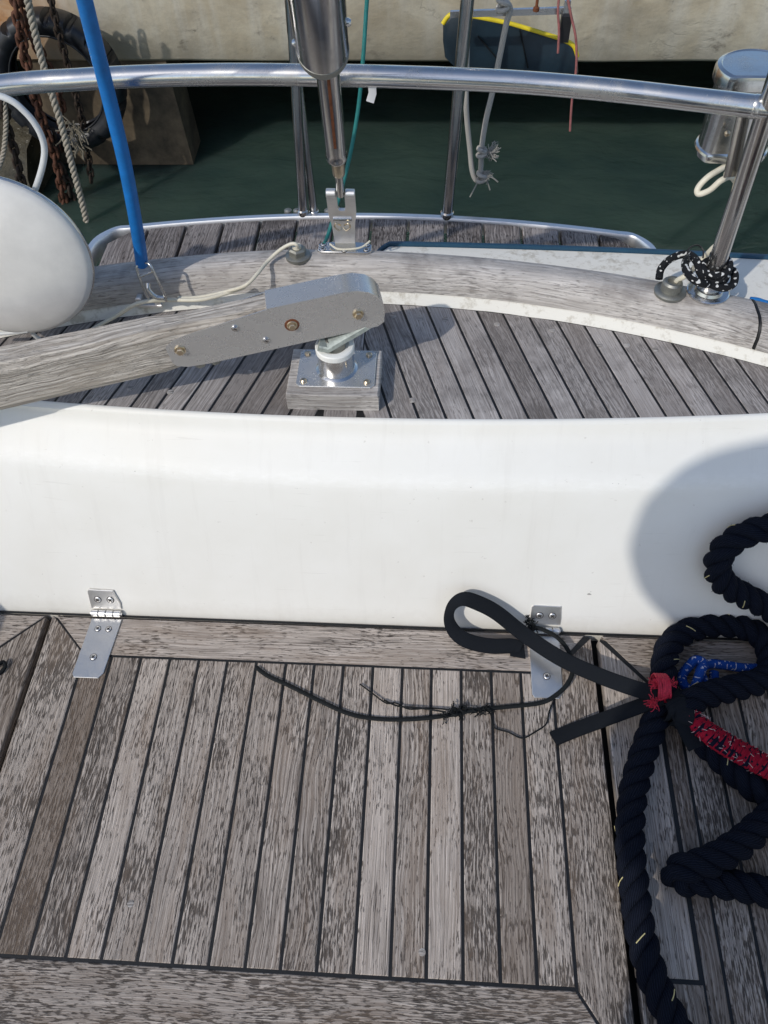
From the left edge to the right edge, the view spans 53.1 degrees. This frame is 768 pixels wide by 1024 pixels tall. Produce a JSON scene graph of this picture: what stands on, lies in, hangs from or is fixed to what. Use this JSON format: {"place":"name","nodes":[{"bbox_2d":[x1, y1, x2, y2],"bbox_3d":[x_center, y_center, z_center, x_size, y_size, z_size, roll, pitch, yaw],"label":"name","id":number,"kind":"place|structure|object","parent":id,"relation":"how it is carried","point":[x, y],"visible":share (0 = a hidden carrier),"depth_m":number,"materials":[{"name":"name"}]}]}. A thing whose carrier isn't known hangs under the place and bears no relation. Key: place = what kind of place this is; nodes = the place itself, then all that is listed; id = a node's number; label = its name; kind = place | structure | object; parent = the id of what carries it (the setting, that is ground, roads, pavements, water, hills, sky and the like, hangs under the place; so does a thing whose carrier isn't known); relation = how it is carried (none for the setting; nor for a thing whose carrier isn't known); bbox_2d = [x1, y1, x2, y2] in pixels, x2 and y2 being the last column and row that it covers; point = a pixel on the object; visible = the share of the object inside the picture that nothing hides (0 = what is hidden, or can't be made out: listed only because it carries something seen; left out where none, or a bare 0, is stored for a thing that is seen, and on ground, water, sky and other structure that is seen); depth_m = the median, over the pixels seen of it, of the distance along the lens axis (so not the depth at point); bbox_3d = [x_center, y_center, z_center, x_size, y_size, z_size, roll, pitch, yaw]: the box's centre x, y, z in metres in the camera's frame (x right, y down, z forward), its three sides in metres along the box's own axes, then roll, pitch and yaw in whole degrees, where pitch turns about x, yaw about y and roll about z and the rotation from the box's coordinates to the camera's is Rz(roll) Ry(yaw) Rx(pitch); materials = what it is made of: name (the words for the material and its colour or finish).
{"place":"outdoors","nodes":[
{"label":"outdoors","id":0,"kind":"place"},
{"bbox_2d":[0,60,767,265],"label":"water","id":1,"kind":"structure","parent":0,"point":[642,171],"depth_m":4.08,"materials":[{"name":"green liquid"}]},
{"bbox_2d":[0,118,52,193],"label":"rock ledge","id":2,"kind":"object","parent":1,"relation":"in","point":[29,146],"visible":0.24,"depth_m":3.90,"materials":[{"name":"stone"}]},
{"bbox_2d":[0,0,767,164],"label":"quay wall","id":3,"kind":"structure","parent":1,"relation":"in","point":[160,126],"depth_m":3.55,"materials":[{"name":"concrete"}]},
{"bbox_2d":[0,100,26,185],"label":"chain","id":4,"kind":"object","parent":3,"relation":"hanging from","point":[17,163],"visible":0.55,"depth_m":3.63,"materials":[{"name":"brown metal"}]},
{"bbox_2d":[0,101,8,169],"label":"twisted rope","id":5,"kind":"object","parent":4,"relation":"attached to","point":[5,133],"visible":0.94,"depth_m":3.53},
{"bbox_2d":[9,0,68,204],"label":"chain","id":6,"kind":"object","parent":3,"relation":"hanging from","point":[22,46],"visible":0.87,"depth_m":3.54,"materials":[{"name":"brown metal"}]},
{"bbox_2d":[47,126,76,201],"bbox_3d":[-1.613,-1.679,3.873,0.099,0.534,0.053,2,55,3],"label":"chain","id":7,"kind":"object","parent":6,"relation":"hanging from","point":[70,193],"visible":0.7,"depth_m":3.86,"materials":[{"name":"brown metal"}]},
{"bbox_2d":[24,0,88,222],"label":"twisted rope","id":8,"kind":"object","parent":3,"relation":"hanging from","point":[31,17],"visible":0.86,"depth_m":3.46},
{"bbox_2d":[0,6,126,149],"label":"tyre","id":9,"kind":"object","parent":3,"relation":"hanging from","point":[70,24],"visible":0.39,"depth_m":3.51,"materials":[{"name":"rubber"}]},
{"bbox_2d":[19,0,67,152],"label":"chain","id":10,"kind":"object","parent":9,"relation":"attached to","point":[61,101],"visible":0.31,"depth_m":3.42,"materials":[{"name":"brown metal"}]},
{"bbox_2d":[47,0,93,183],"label":"chain","id":11,"kind":"object","parent":9,"relation":"attached to","point":[66,60],"visible":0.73,"depth_m":3.47,"materials":[{"name":"brown metal"}]},
{"bbox_2d":[55,115,91,159],"bbox_3d":[-1.483,-1.776,3.659,0.144,0.203,0.184,22,58,16],"label":"frayed rope end","id":12,"kind":"object","parent":9,"relation":"hanging from","point":[79,132],"visible":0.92,"depth_m":3.66,"materials":[{"name":"beige fabric"}]},
{"bbox_2d":[441,12,579,73],"bbox_3d":[0.266,-0.976,1.608,0.296,0.134,0.030,2,55,3],"label":"blue pad","id":13,"kind":"object","parent":3,"relation":"attached to","point":[527,48],"visible":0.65,"depth_m":1.60,"materials":[{"name":"fabric"}]},
{"bbox_2d":[0,241,767,1023],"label":"sailboat hull","id":14,"kind":"object","parent":1,"relation":"on","point":[750,267],"visible":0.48,"depth_m":1.34,"materials":[{"name":"white paint"}]},
{"bbox_2d":[0,614,49,768],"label":"seat panel","id":15,"kind":"object","parent":14,"relation":"on","point":[22,637],"visible":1,"depth_m":1.33,"materials":[{"name":"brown wood"}]},
{"bbox_2d":[0,660,6,674],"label":"cord end","id":16,"kind":"object","parent":15,"relation":"on","point":[4,667],"visible":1,"depth_m":1.32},
{"bbox_2d":[76,0,166,307],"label":"blue webbing","id":17,"kind":"object","parent":14,"relation":"attached to","point":[91,30],"visible":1,"depth_m":1.04,"materials":[{"name":"fabric"}]},
{"bbox_2d":[0,589,633,1023],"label":"locker lid","id":18,"kind":"object","parent":14,"relation":"on","point":[204,823],"visible":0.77,"depth_m":1.16,"materials":[{"name":"grey wood"}]},
{"bbox_2d":[254,615,573,738],"bbox_3d":[0.049,0.263,1.287,0.540,0.044,0.212,2,55,3],"label":"shock cord","id":19,"kind":"object","parent":18,"relation":"on","point":[453,711],"visible":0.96,"depth_m":1.26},
{"bbox_2d":[88,208,655,265],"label":"swim platform","id":20,"kind":"structure","parent":14,"relation":"attached to","point":[178,238],"depth_m":1.70,"materials":[{"name":"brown wood"}]},
{"bbox_2d":[286,0,308,217],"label":"steel pole","id":21,"kind":"object","parent":20,"relation":"on","point":[298,130],"visible":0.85,"depth_m":1.58,"materials":[{"name":"silver metal"}]},
{"bbox_2d":[440,0,473,220],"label":"steel pole","id":22,"kind":"object","parent":20,"relation":"on","point":[461,59],"visible":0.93,"depth_m":1.53,"materials":[{"name":"silver metal"}]},
{"bbox_2d":[450,0,570,42],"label":"davit bar","id":23,"kind":"object","parent":22,"relation":"attached to","point":[565,22],"visible":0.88,"depth_m":1.49,"materials":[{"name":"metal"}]},
{"bbox_2d":[464,0,512,196],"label":"knotted line","id":24,"kind":"object","parent":23,"relation":"hanging from","point":[502,7],"visible":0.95,"depth_m":1.65,"materials":[{"name":"grey fabric"}]},
{"bbox_2d":[557,0,577,131],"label":"faded cord","id":25,"kind":"object","parent":23,"relation":"hanging from","point":[576,43],"visible":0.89,"depth_m":1.50,"materials":[{"name":"red fabric"}]},
{"bbox_2d":[0,401,767,642],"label":"coaming","id":26,"kind":"object","parent":14,"relation":"attached to","point":[596,529],"visible":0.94,"depth_m":1.24,"materials":[{"name":"white plastic"}]},
{"bbox_2d":[82,249,767,352],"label":"toe rail","id":27,"kind":"object","parent":14,"relation":"attached to","point":[738,321],"visible":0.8,"depth_m":1.31,"materials":[{"name":"grey wood"}]},
{"bbox_2d":[92,242,309,327],"bbox_3d":[-0.335,-0.373,1.302,0.443,0.095,0.062,-16,56,-10],"label":"rope","id":28,"kind":"object","parent":27,"relation":"attached to","point":[297,253],"visible":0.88,"depth_m":1.31,"materials":[{"name":"white fabric"}]},
{"bbox_2d":[287,0,371,253],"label":"backstay turnbuckle","id":29,"kind":"object","parent":27,"relation":"attached to","point":[320,42],"visible":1,"depth_m":0.92,"materials":[{"name":"metal"}]},
{"bbox_2d":[323,0,368,243],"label":"teal cord","id":30,"kind":"object","parent":29,"relation":"hanging from","point":[365,24],"visible":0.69,"depth_m":1.27,"materials":[{"name":"teal fabric"}]},
{"bbox_2d":[0,63,767,305],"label":"guard rail","id":31,"kind":"object","parent":27,"relation":"on","point":[373,77],"visible":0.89,"depth_m":1.04,"materials":[{"name":"metal"}]},
{"bbox_2d":[0,92,94,338],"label":"fender","id":32,"kind":"object","parent":31,"relation":"attached to","point":[47,273],"visible":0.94,"depth_m":1.15,"materials":[{"name":"white plastic"}]},
{"bbox_2d":[655,244,738,291],"bbox_3d":[0.499,-0.380,1.228,0.126,0.066,0.078,26,59,18],"label":"speckled line","id":33,"kind":"object","parent":31,"relation":"attached to","point":[713,280],"visible":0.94,"depth_m":1.21,"materials":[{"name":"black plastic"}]},
{"bbox_2d":[674,49,767,282],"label":"stern lantern","id":34,"kind":"object","parent":31,"relation":"attached to","point":[721,139],"visible":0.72,"depth_m":1.06,"materials":[{"name":"metal"}]},
{"bbox_2d":[654,276,685,302],"bbox_3d":[0.467,-0.366,1.250,0.051,0.023,0.051,2,55,3],"label":"cable gland","id":35,"kind":"object","parent":27,"relation":"attached to","point":[668,289],"visible":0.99,"depth_m":1.24,"materials":[{"name":"grey metal"}]},
{"bbox_2d":[596,637,767,1023],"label":"seat panel","id":36,"kind":"object","parent":14,"relation":"on","point":[714,952],"visible":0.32,"depth_m":1.14,"materials":[{"name":"grey wood"}]},
{"bbox_2d":[614,513,767,1023],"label":"mooring rope","id":37,"kind":"object","parent":36,"relation":"on","point":[707,870],"visible":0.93,"depth_m":1.14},
{"bbox_2d":[444,592,704,750],"bbox_3d":[0.289,0.279,1.232,0.446,0.105,0.165,20,58,15],"label":"webbing strap","id":38,"kind":"object","parent":37,"relation":"attached to","point":[680,714],"visible":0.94,"depth_m":1.26,"materials":[{"name":"black fabric"}]},
{"bbox_2d":[643,673,767,780],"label":"red whipping","id":39,"kind":"object","parent":37,"relation":"attached to","point":[726,744],"visible":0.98,"depth_m":1.17,"materials":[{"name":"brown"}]},
{"bbox_2d":[677,655,756,688],"bbox_3d":[0.586,0.271,1.259,0.206,0.041,0.065,2,55,3],"label":"blue line","id":40,"kind":"object","parent":36,"relation":"on","point":[704,665],"visible":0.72,"depth_m":1.27,"materials":[{"name":"blue fabric"}]},
{"bbox_2d":[750,297,767,302],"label":"blue line","id":41,"kind":"object","parent":14,"relation":"on","point":[759,299],"visible":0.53,"depth_m":1.28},
{"bbox_2d":[0,304,767,418],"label":"deck","id":42,"kind":"structure","parent":0,"point":[444,363],"depth_m":1.24,"materials":[{"name":"grey wood"}]},
{"bbox_2d":[286,338,381,410],"bbox_3d":[-0.078,-0.229,1.192,0.143,0.097,0.103,2,55,3],"label":"rudder stock","id":43,"kind":"object","parent":42,"relation":"on","point":[347,376],"visible":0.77,"depth_m":1.19,"materials":[{"name":"silver wood"}]},
{"bbox_2d":[0,273,384,409],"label":"tiller","id":44,"kind":"object","parent":43,"relation":"attached to","point":[337,311],"visible":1,"depth_m":1.10,"materials":[{"name":"grey wood"}]}
]}

